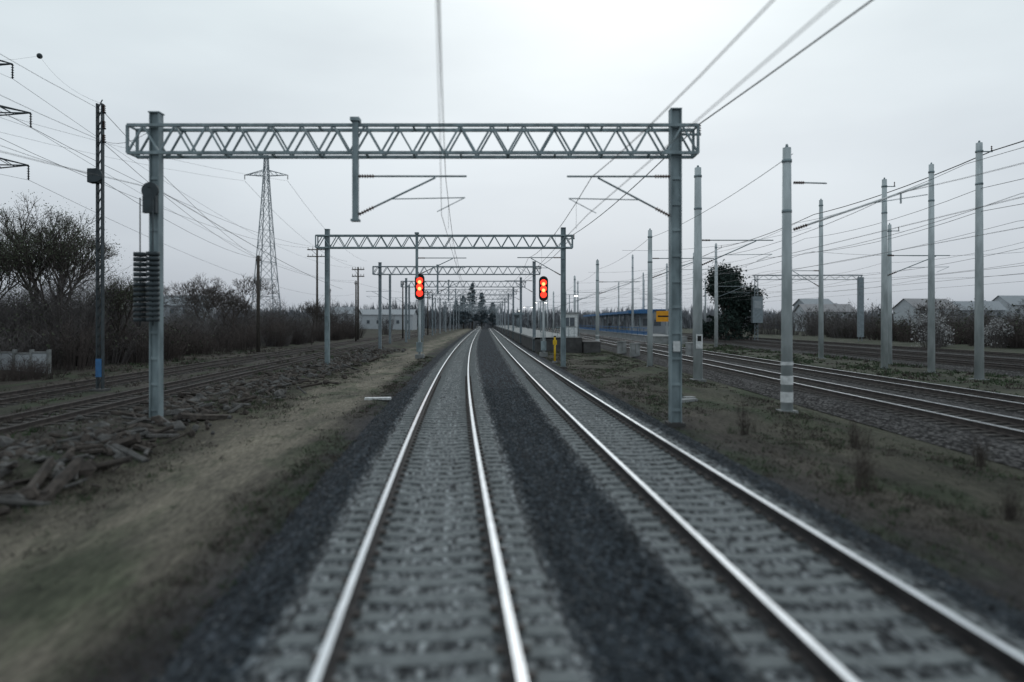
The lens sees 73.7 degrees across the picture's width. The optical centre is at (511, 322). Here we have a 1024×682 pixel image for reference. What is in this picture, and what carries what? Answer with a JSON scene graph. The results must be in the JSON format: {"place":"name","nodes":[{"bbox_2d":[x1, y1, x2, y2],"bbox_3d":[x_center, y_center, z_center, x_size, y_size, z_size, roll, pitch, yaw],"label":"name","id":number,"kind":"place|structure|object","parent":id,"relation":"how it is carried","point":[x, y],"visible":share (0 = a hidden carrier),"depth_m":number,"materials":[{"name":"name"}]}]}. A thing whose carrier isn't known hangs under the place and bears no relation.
{"place":"outdoors","nodes":[
{"label":"outdoors","id":0,"kind":"place"},
{"bbox_2d":[0,326,1023,681],"bbox_3d":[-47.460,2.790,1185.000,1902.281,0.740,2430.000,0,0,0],"label":"ground","id":1,"kind":"structure","parent":0,"point":[42,630],"depth_m":11.89,"materials":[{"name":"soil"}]},
{"bbox_2d":[0,60,31,179],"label":"electricity pylon","id":2,"kind":"object","parent":1,"relation":"on","point":[10,165],"visible":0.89,"depth_m":59.93,"materials":[{"name":"metal"}]},
{"bbox_2d":[0,54,403,295],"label":"power lines","id":3,"kind":"object","parent":2,"relation":"hanging from","point":[142,185],"visible":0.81,"depth_m":50.40,"materials":[{"name":"metal"}]},
{"bbox_2d":[0,349,50,372],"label":"masonry wall","id":4,"kind":"structure","parent":1,"relation":"on","point":[46,355],"depth_m":39.92,"materials":[{"name":"paint"}]},
{"bbox_2d":[0,235,52,298],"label":"willow tree","id":5,"kind":"object","parent":1,"relation":"on","point":[1,278],"visible":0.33,"depth_m":47.44,"materials":[{"name":"brown plant"}]},
{"bbox_2d":[0,351,71,380],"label":"bare shrubs","id":6,"kind":"object","parent":1,"relation":"on","point":[16,373],"visible":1,"depth_m":36.18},
{"bbox_2d":[0,211,121,328],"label":"willow tree","id":7,"kind":"object","parent":1,"relation":"on","point":[74,247],"visible":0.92,"depth_m":46.55,"materials":[{"name":"brown plant"}]},
{"bbox_2d":[0,189,127,313],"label":"willow tree","id":8,"kind":"object","parent":1,"relation":"on","point":[9,233],"visible":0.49,"depth_m":48.45,"materials":[{"name":"brown plant"}]},
{"bbox_2d":[0,241,132,365],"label":"tall thicket","id":9,"kind":"object","parent":1,"relation":"on","point":[76,308],"visible":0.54,"depth_m":46.26,"materials":[{"name":"brown plant"}]},
{"bbox_2d":[87,100,110,391],"bbox_3d":[-18.145,-3.294,29.975,0.690,12.988,0.650,0,0,0],"label":"steel power pole","id":10,"kind":"object","parent":1,"relation":"on","point":[96,179],"visible":0.98,"depth_m":29.94,"materials":[{"name":"metal"}]},
{"bbox_2d":[0,316,213,365],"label":"bare shrubs","id":11,"kind":"object","parent":1,"relation":"on","point":[169,341],"visible":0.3,"depth_m":49.92,"materials":[{"name":"brown plant"}]},
{"bbox_2d":[79,268,166,361],"bbox_3d":[-29.103,-0.400,50.912,7.072,7.029,5.584,0,0,37],"label":"willow tree","id":12,"kind":"object","parent":1,"relation":"on","point":[122,296],"visible":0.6,"depth_m":49.73,"materials":[{"name":"brown plant"}]},
{"bbox_2d":[0,298,361,366],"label":"bare shrubs","id":13,"kind":"object","parent":1,"relation":"on","point":[115,354],"visible":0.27,"depth_m":51.28,"materials":[{"name":"brown plant"}]},
{"bbox_2d":[0,302,366,369],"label":"bare shrubs","id":14,"kind":"object","parent":1,"relation":"on","point":[337,333],"visible":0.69,"depth_m":67.66,"materials":[{"name":"plant"}]},
{"bbox_2d":[164,305,213,327],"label":"walls","id":15,"kind":"structure","parent":1,"relation":"on","point":[168,309],"depth_m":195.55,"materials":[{"name":"grey paint"}]},
{"bbox_2d":[167,278,223,325],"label":"bare tree","id":16,"kind":"object","parent":1,"relation":"on","point":[183,295],"visible":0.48,"depth_m":106.22,"materials":[{"name":"brown plant"}]},
{"bbox_2d":[3,288,394,337],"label":"bare shrubs","id":17,"kind":"object","parent":1,"relation":"on","point":[335,317],"visible":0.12,"depth_m":117.95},
{"bbox_2d":[0,346,405,515],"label":"rubble pile","id":18,"kind":"object","parent":1,"relation":"on","point":[119,441],"visible":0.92,"depth_m":16.99,"materials":[{"name":"stone"}]},
{"bbox_2d":[0,329,438,406],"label":"railway track","id":19,"kind":"structure","parent":1,"relation":"on","point":[66,388],"depth_m":35.67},
{"bbox_2d":[185,287,254,332],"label":"bare tree","id":20,"kind":"object","parent":1,"relation":"on","point":[237,304],"visible":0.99,"depth_m":77.93,"materials":[{"name":"brown plant"}]},
{"bbox_2d":[0,329,449,435],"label":"railway track","id":21,"kind":"structure","parent":1,"relation":"on","point":[91,405],"depth_m":25.87,"materials":[{"name":"metal"}]},
{"bbox_2d":[180,272,278,329],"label":"bare tree","id":22,"kind":"object","parent":1,"relation":"on","point":[226,293],"visible":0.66,"depth_m":99.40,"materials":[{"name":"brown plant"}]},
{"bbox_2d":[256,255,260,351],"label":"wooden utility pole","id":23,"kind":"object","parent":1,"relation":"on","point":[258,259],"visible":0.88,"depth_m":68.47,"materials":[{"name":"brown wood"}]},
{"bbox_2d":[244,159,287,318],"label":"electricity pylon","id":24,"kind":"object","parent":1,"relation":"on","point":[268,176],"visible":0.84,"depth_m":199.72,"materials":[{"name":"metal"}]},
{"bbox_2d":[292,301,338,344],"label":"bare tree","id":25,"kind":"object","parent":1,"relation":"on","point":[313,313],"visible":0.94,"depth_m":91.40,"materials":[{"name":"brown plant"}]},
{"bbox_2d":[307,247,324,336],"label":"wooden utility pole","id":26,"kind":"object","parent":1,"relation":"on","point":[316,253],"visible":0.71,"depth_m":109.88,"materials":[{"name":"brown wood"}]},
{"bbox_2d":[354,281,357,341],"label":"wooden utility pole","id":27,"kind":"object","parent":1,"relation":"on","point":[355,311],"visible":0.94,"depth_m":104.91,"materials":[{"name":"brown wood"}]},
{"bbox_2d":[352,267,363,339],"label":"wooden utility pole","id":28,"kind":"object","parent":1,"relation":"on","point":[357,272],"visible":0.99,"depth_m":109.89,"materials":[{"name":"brown wood"}]},
{"bbox_2d":[366,275,390,343],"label":"catenary mast","id":29,"kind":"object","parent":1,"relation":"on","point":[389,291],"visible":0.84,"depth_m":94.93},
{"bbox_2d":[359,308,417,329],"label":"warehouse","id":30,"kind":"structure","parent":1,"relation":"on","point":[368,321],"depth_m":254.00,"materials":[{"name":"paint"}]},
{"bbox_2d":[150,326,663,681],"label":"track ballast","id":31,"kind":"structure","parent":1,"relation":"on","point":[486,375],"depth_m":7.45,"materials":[{"name":"gravel"}]},
{"bbox_2d":[268,326,580,681],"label":"railway track","id":32,"kind":"structure","parent":31,"relation":"on","point":[328,659],"depth_m":7.71,"materials":[{"name":"steel"},{"name":"concrete"},{"name":"gravel"}]},
{"bbox_2d":[126,108,700,427],"bbox_3d":[-2.810,-1.538,19.854,16.690,9.395,0.896,0,0,0],"label":"overhead line gantry","id":33,"kind":"object","parent":1,"relation":"on","point":[157,154],"visible":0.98,"depth_m":19.86,"materials":[{"name":"metal"}]},
{"bbox_2d":[437,0,837,312],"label":"contact wires","id":34,"kind":"object","parent":33,"relation":"hanging from","point":[722,52],"visible":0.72,"depth_m":10.61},
{"bbox_2d":[507,0,872,299],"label":"feeder wire","id":35,"kind":"object","parent":33,"relation":"attached to","point":[842,21],"visible":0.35,"depth_m":15.63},
{"bbox_2d":[415,274,424,358],"bbox_3d":[-7.700,-0.512,57.062,0.800,7.075,1.075,0,0,0],"label":"railway signal","id":36,"kind":"object","parent":1,"relation":"on","point":[419,288],"visible":0.98,"depth_m":56.90,"materials":[{"name":"metal"}]},
{"bbox_2d":[315,227,574,368],"bbox_3d":[-4.386,-1.538,44.896,17.040,9.395,0.812,0,0,0],"label":"overhead line gantry","id":37,"kind":"object","parent":1,"relation":"on","point":[328,247],"visible":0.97,"depth_m":44.88,"materials":[{"name":"metal"}]},
{"bbox_2d":[2,299,893,328],"bbox_3d":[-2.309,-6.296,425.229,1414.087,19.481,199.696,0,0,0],"label":"distant trees","id":38,"kind":"object","parent":1,"relation":"on","point":[687,319],"visible":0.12,"depth_m":328.64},
{"bbox_2d":[372,261,540,351],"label":"overhead line gantry","id":39,"kind":"object","parent":1,"relation":"on","point":[380,273],"visible":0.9,"depth_m":69.85,"materials":[{"name":"metal"}]},
{"bbox_2d":[457,297,468,328],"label":"evergreen tree","id":40,"kind":"object","parent":1,"relation":"on","point":[461,318],"visible":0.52,"depth_m":309.58,"materials":[{"name":"green plant"}]},
{"bbox_2d":[401,277,525,343],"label":"overhead line gantry","id":41,"kind":"object","parent":1,"relation":"on","point":[448,281],"visible":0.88,"depth_m":94.92,"materials":[{"name":"metal"}]},
{"bbox_2d":[421,287,517,339],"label":"overhead line gantry","id":42,"kind":"object","parent":1,"relation":"on","point":[512,294],"visible":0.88,"depth_m":119.72,"materials":[{"name":"metal"}]},
{"bbox_2d":[429,293,510,336],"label":"overhead line gantry","id":43,"kind":"object","parent":1,"relation":"on","point":[469,303],"visible":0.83,"depth_m":144.72,"materials":[{"name":"metal"}]},
{"bbox_2d":[462,283,480,328],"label":"evergreen tree","id":44,"kind":"object","parent":1,"relation":"on","point":[472,318],"visible":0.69,"depth_m":299.72,"materials":[{"name":"green plant"}]},
{"bbox_2d":[437,298,506,333],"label":"overhead line gantry","id":45,"kind":"object","parent":1,"relation":"on","point":[440,302],"visible":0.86,"depth_m":169.86,"materials":[{"name":"metal"}]},
{"bbox_2d":[448,303,501,331],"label":"overhead line gantry","id":46,"kind":"object","parent":1,"relation":"on","point":[450,304],"visible":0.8,"depth_m":219.72,"materials":[{"name":"metal"}]},
{"bbox_2d":[474,292,488,327],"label":"evergreen tree","id":47,"kind":"object","parent":1,"relation":"on","point":[483,315],"visible":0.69,"depth_m":304.40,"materials":[{"name":"green plant"}]},
{"bbox_2d":[486,303,499,327],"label":"evergreen tree","id":48,"kind":"object","parent":1,"relation":"on","point":[492,315],"visible":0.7,"depth_m":319.55,"materials":[{"name":"green plant"}]},
{"bbox_2d":[494,325,581,352],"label":"station platform","id":49,"kind":"structure","parent":1,"relation":"on","point":[573,344],"depth_m":72.68,"materials":[{"name":"concrete"}]},
{"bbox_2d":[559,312,578,335],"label":"signal cabin","id":50,"kind":"object","parent":49,"relation":"on","point":[571,320],"visible":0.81,"depth_m":72.50,"materials":[{"name":"white paint"}]},
{"bbox_2d":[539,276,547,356],"bbox_3d":[2.770,-0.512,60.062,0.800,7.075,1.075,0,0,0],"label":"railway signal","id":51,"kind":"object","parent":1,"relation":"on","point":[543,289],"visible":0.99,"depth_m":59.90,"materials":[{"name":"metal"}]},
{"bbox_2d":[582,340,600,352],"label":"retaining wall","id":52,"kind":"structure","parent":1,"relation":"on","point":[591,346],"depth_m":67.00,"materials":[{"name":"concrete"}]},
{"bbox_2d":[595,259,637,340],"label":"catenary mast","id":53,"kind":"object","parent":1,"relation":"on","point":[597,335],"visible":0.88,"depth_m":72.55,"materials":[{"name":"concrete"}]},
{"bbox_2d":[580,325,687,343],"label":"station platform","id":54,"kind":"structure","parent":1,"relation":"on","point":[637,335],"depth_m":113.59,"materials":[{"name":"concrete"}]},
{"bbox_2d":[583,311,653,330],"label":"platform canopy","id":55,"kind":"object","parent":54,"relation":"on","point":[614,314],"visible":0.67,"depth_m":141.89,"materials":[{"name":"metal"}]},
{"bbox_2d":[631,254,633,330],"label":"catenary mast","id":56,"kind":"object","parent":54,"relation":"on","point":[632,317],"visible":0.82,"depth_m":115.85,"materials":[{"name":"concrete"}]},
{"bbox_2d":[643,264,667,334],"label":"catenary mast","id":57,"kind":"object","parent":54,"relation":"on","point":[666,302],"visible":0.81,"depth_m":103.87,"materials":[{"name":"concrete"}]},
{"bbox_2d":[629,311,665,333],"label":"walls","id":58,"kind":"structure","parent":1,"relation":"on","point":[661,329],"depth_m":122.00,"materials":[{"name":"grey paint"}]},
{"bbox_2d":[646,228,713,366],"bbox_3d":[11.315,-1.605,46.000,4.590,9.430,0.560,0,0,0],"label":"catenary mast","id":59,"kind":"object","parent":1,"relation":"on","point":[650,327],"visible":0.93,"depth_m":45.87,"materials":[{"name":"metal"}]},
{"bbox_2d":[653,311,667,321],"bbox_3d":[10.062,-0.400,45.827,1.125,0.720,0.116,0,0,0],"label":"orange track sign","id":60,"kind":"object","parent":59,"relation":"attached to","point":[661,316],"visible":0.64,"depth_m":45.77,"materials":[{"name":"metal"}]},
{"bbox_2d":[702,259,750,338],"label":"evergreen tree","id":61,"kind":"object","parent":1,"relation":"on","point":[726,300],"visible":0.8,"depth_m":108.50,"materials":[{"name":"green plant"}]},
{"bbox_2d":[690,165,772,381],"bbox_3d":[11.550,-2.555,35.800,4.300,11.330,0.700,0,0,0],"label":"catenary mast","id":62,"kind":"object","parent":1,"relation":"on","point":[697,345],"visible":0.97,"depth_m":35.63,"materials":[{"name":"concrete"}]},
{"bbox_2d":[714,244,750,346],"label":"catenary mast","id":63,"kind":"object","parent":1,"relation":"on","point":[715,323],"visible":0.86,"depth_m":81.88,"materials":[{"name":"concrete"}]},
{"bbox_2d":[724,400,759,434],"bbox_3d":[6.450,2.599,18.684,1.171,0.970,0.748,0,0,-27],"label":"dry weed plant","id":64,"kind":"object","parent":1,"relation":"on","point":[743,430],"visible":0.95,"depth_m":18.53,"materials":[{"name":"brown plant"}]},
{"bbox_2d":[718,280,767,324],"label":"evergreen tree","id":65,"kind":"object","parent":1,"relation":"on","point":[745,303],"visible":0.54,"depth_m":111.21,"materials":[{"name":"green plant"}]},
{"bbox_2d":[485,326,1023,681],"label":"track ballast","id":66,"kind":"structure","parent":1,"relation":"on","point":[889,639],"depth_m":7.61,"materials":[{"name":"gravel"}]},
{"bbox_2d":[151,387,1023,681],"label":"ballast stones","id":67,"kind":"object","parent":66,"relation":"on","point":[727,667],"visible":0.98,"depth_m":7.91,"materials":[{"name":"gravel"}]},
{"bbox_2d":[489,328,1023,681],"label":"railway track","id":68,"kind":"structure","parent":66,"relation":"on","point":[979,644],"depth_m":7.70,"materials":[{"name":"concrete"}]},
{"bbox_2d":[536,328,1023,469],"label":"track ballast","id":69,"kind":"structure","parent":1,"relation":"on","point":[1009,453],"depth_m":22.08,"materials":[{"name":"gravel"}]},
{"bbox_2d":[616,341,626,352],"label":"trackside cabinet","id":70,"kind":"object","parent":69,"relation":"on","point":[621,346],"visible":0.95,"depth_m":65.70,"materials":[{"name":"metal"}]},
{"bbox_2d":[629,343,640,356],"bbox_3d":[10.800,2.410,60.000,0.900,1.180,0.700,0,0,0],"label":"trackside cabinet","id":71,"kind":"object","parent":69,"relation":"on","point":[634,349],"visible":0.95,"depth_m":59.70,"materials":[{"name":"metal"}]},
{"bbox_2d":[685,342,692,355],"bbox_3d":[15.200,2.360,58.000,0.900,1.280,0.700,0,0,0],"label":"trackside cabinet","id":72,"kind":"object","parent":69,"relation":"on","point":[688,348],"visible":0.69,"depth_m":57.70,"materials":[{"name":"metal"}]},
{"bbox_2d":[537,328,1023,443],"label":"railway track","id":73,"kind":"structure","parent":69,"relation":"on","point":[936,413],"depth_m":23.09,"materials":[{"name":"metal"}]},
{"bbox_2d":[546,328,1023,413],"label":"railway track","id":74,"kind":"structure","parent":69,"relation":"on","point":[1007,402],"depth_m":30.41,"materials":[{"name":"metal"}]},
{"bbox_2d":[776,144,798,413],"bbox_3d":[9.300,-1.455,23.100,0.560,9.130,0.560,0,0,0],"label":"catenary mast","id":75,"kind":"object","parent":1,"relation":"on","point":[786,383],"visible":0.91,"depth_m":22.96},
{"bbox_2d":[793,299,803,325],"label":"walls","id":76,"kind":"structure","parent":1,"relation":"on","point":[799,301],"depth_m":242.53,"materials":[{"name":"grey paint"}]},
{"bbox_2d":[792,299,833,305],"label":"roof","id":77,"kind":"structure","parent":76,"relation":"on","point":[812,301],"depth_m":237.96,"materials":[{"name":"grey paint"}]},
{"bbox_2d":[751,275,863,340],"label":"yard portal frame","id":78,"kind":"object","parent":1,"relation":"on","point":[757,310],"visible":0.87,"depth_m":108.20,"materials":[{"name":"metal"}]},
{"bbox_2d":[792,199,825,358],"bbox_3d":[24.341,-3.605,57.000,3.534,13.430,0.616,0,0,0],"label":"catenary mast","id":79,"kind":"object","parent":1,"relation":"on","point":[820,326],"visible":0.92,"depth_m":56.85,"materials":[{"name":"concrete"}]},
{"bbox_2d":[795,305,855,330],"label":"walls","id":80,"kind":"structure","parent":1,"relation":"on","point":[798,310],"depth_m":223.25,"materials":[{"name":"paint"}]},
{"bbox_2d":[793,303,856,311],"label":"roof","id":81,"kind":"structure","parent":80,"relation":"on","point":[846,307],"depth_m":222.79,"materials":[{"name":"tile"}]},
{"bbox_2d":[828,416,871,447],"bbox_3d":[8.361,2.649,16.791,0.987,0.870,1.097,0,0,33],"label":"dry weed plant","id":82,"kind":"object","parent":1,"relation":"on","point":[853,441],"visible":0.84,"depth_m":16.56,"materials":[{"name":"brown plant"}]},
{"bbox_2d":[819,422,883,490],"bbox_3d":[6.315,2.431,12.616,1.160,1.303,1.065,0,0,-38],"label":"dry weed plant","id":83,"kind":"object","parent":1,"relation":"on","point":[859,482],"visible":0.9,"depth_m":12.31,"materials":[{"name":"brown plant"}]},
{"bbox_2d":[682,334,1023,376],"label":"track ballast","id":84,"kind":"structure","parent":1,"relation":"on","point":[971,369],"depth_m":57.35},
{"bbox_2d":[702,306,758,339],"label":"evergreen shrubs","id":85,"kind":"object","parent":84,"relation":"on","point":[734,326],"visible":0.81,"depth_m":109.42,"materials":[{"name":"green plant"}]},
{"bbox_2d":[603,328,1023,357],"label":"railway track","id":86,"kind":"structure","parent":84,"relation":"on","point":[1017,355],"depth_m":70.96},
{"bbox_2d":[682,335,1023,364],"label":"railway track","id":87,"kind":"structure","parent":84,"relation":"on","point":[986,359],"depth_m":60.27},
{"bbox_2d":[687,337,1023,371],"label":"railway track","id":88,"kind":"structure","parent":84,"relation":"on","point":[1005,367],"depth_m":52.91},
{"bbox_2d":[751,292,1023,337],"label":"bare shrubs","id":89,"kind":"object","parent":1,"relation":"on","point":[811,327],"visible":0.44,"depth_m":135.65,"materials":[{"name":"brown plant"}]},
{"bbox_2d":[887,223,898,364],"bbox_3d":[27.324,-2.005,49.000,0.952,10.230,0.504,0,0,0],"label":"catenary mast","id":90,"kind":"object","parent":1,"relation":"on","point":[889,262],"visible":0.86,"depth_m":48.88,"materials":[{"name":"concrete"}]},
{"bbox_2d":[878,178,949,368],"bbox_3d":[25.959,-3.105,44.000,4.534,12.430,0.616,0,0,0],"label":"catenary mast","id":91,"kind":"object","parent":1,"relation":"on","point":[884,313],"visible":0.96,"depth_m":43.86,"materials":[{"name":"concrete"}]},
{"bbox_2d":[824,310,1023,347],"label":"bare shrubs","id":92,"kind":"object","parent":1,"relation":"on","point":[902,330],"visible":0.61,"depth_m":96.62,"materials":[{"name":"brown plant"}]},
{"bbox_2d":[893,299,956,326],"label":"walls","id":93,"kind":"structure","parent":1,"relation":"on","point":[902,306],"depth_m":203.32,"materials":[{"name":"paint"}]},
{"bbox_2d":[893,298,959,308],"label":"roof","id":94,"kind":"structure","parent":93,"relation":"on","point":[913,302],"depth_m":202.76,"materials":[{"name":"tile"}]},
{"bbox_2d":[910,308,949,347],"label":"blossoming bush","id":95,"kind":"object","parent":1,"relation":"on","point":[941,338],"visible":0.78,"depth_m":79.72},
{"bbox_2d":[923,162,938,372],"bbox_3d":[25.000,-3.205,40.700,0.588,12.630,0.588,0,0,0],"label":"catenary mast","id":96,"kind":"object","parent":1,"relation":"on","point":[931,308],"visible":0.84,"depth_m":40.56,"materials":[{"name":"concrete"}]},
{"bbox_2d":[912,299,964,324],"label":"bare tree","id":97,"kind":"object","parent":1,"relation":"on","point":[925,307],"visible":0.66,"depth_m":109.49,"materials":[{"name":"brown plant"}]},
{"bbox_2d":[923,323,954,346],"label":"blossoming bush","id":98,"kind":"object","parent":1,"relation":"on","point":[947,343],"visible":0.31,"depth_m":83.30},
{"bbox_2d":[948,431,997,466],"bbox_3d":[10.130,2.715,14.800,1.094,0.739,0.854,0,0,-19],"label":"dry weed plant","id":99,"kind":"object","parent":1,"relation":"on","point":[979,461],"visible":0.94,"depth_m":14.59,"materials":[{"name":"brown plant"}]},
{"bbox_2d":[969,140,992,379],"bbox_3d":[24.689,-3.205,35.800,1.022,12.630,0.644,0,0,0],"label":"catenary mast","id":100,"kind":"object","parent":1,"relation":"on","point":[979,321],"visible":0.91,"depth_m":35.65,"materials":[{"name":"concrete"}]},
{"bbox_2d":[548,140,1023,313],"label":"yard wires","id":101,"kind":"object","parent":100,"relation":"attached to","point":[852,238],"visible":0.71,"depth_m":47.70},
{"bbox_2d":[958,310,1004,320],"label":"walls","id":102,"kind":"structure","parent":1,"relation":"on","point":[1001,311],"depth_m":205.07,"materials":[{"name":"grey paint"}]},
{"bbox_2d":[950,300,1006,309],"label":"roof","id":103,"kind":"structure","parent":102,"relation":"on","point":[995,305],"depth_m":207.71,"materials":[{"name":"grey paint"}]},
{"bbox_2d":[963,486,1023,520],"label":"dry weed plant","id":104,"kind":"object","parent":1,"relation":"on","point":[1010,510],"visible":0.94,"depth_m":10.38,"materials":[{"name":"brown plant"}]},
{"bbox_2d":[984,318,1014,347],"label":"blossoming bush","id":105,"kind":"object","parent":1,"relation":"on","point":[995,343],"visible":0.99,"depth_m":79.82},
{"bbox_2d":[994,296,1023,319],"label":"walls","id":106,"kind":"structure","parent":1,"relation":"on","point":[1004,303],"depth_m":210.51,"materials":[{"name":"paint"}]},
{"bbox_2d":[992,295,1023,304],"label":"roof","id":107,"kind":"structure","parent":106,"relation":"on","point":[1013,300],"depth_m":212.69,"materials":[{"name":"grey paint"}]},
{"bbox_2d":[0,0,1023,314],"label":"sky","id":108,"kind":"structure","parent":0,"point":[897,88],"materials":[{"name":"white"}]},
{"bbox_2d":[793,181,930,230],"bbox_3d":[11.791,-3.914,23.000,4.640,1.674,0.111,0,0,0],"label":"catenary boom","id":109,"kind":"object","parent":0,"point":[840,213],"visible":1,"depth_m":22.98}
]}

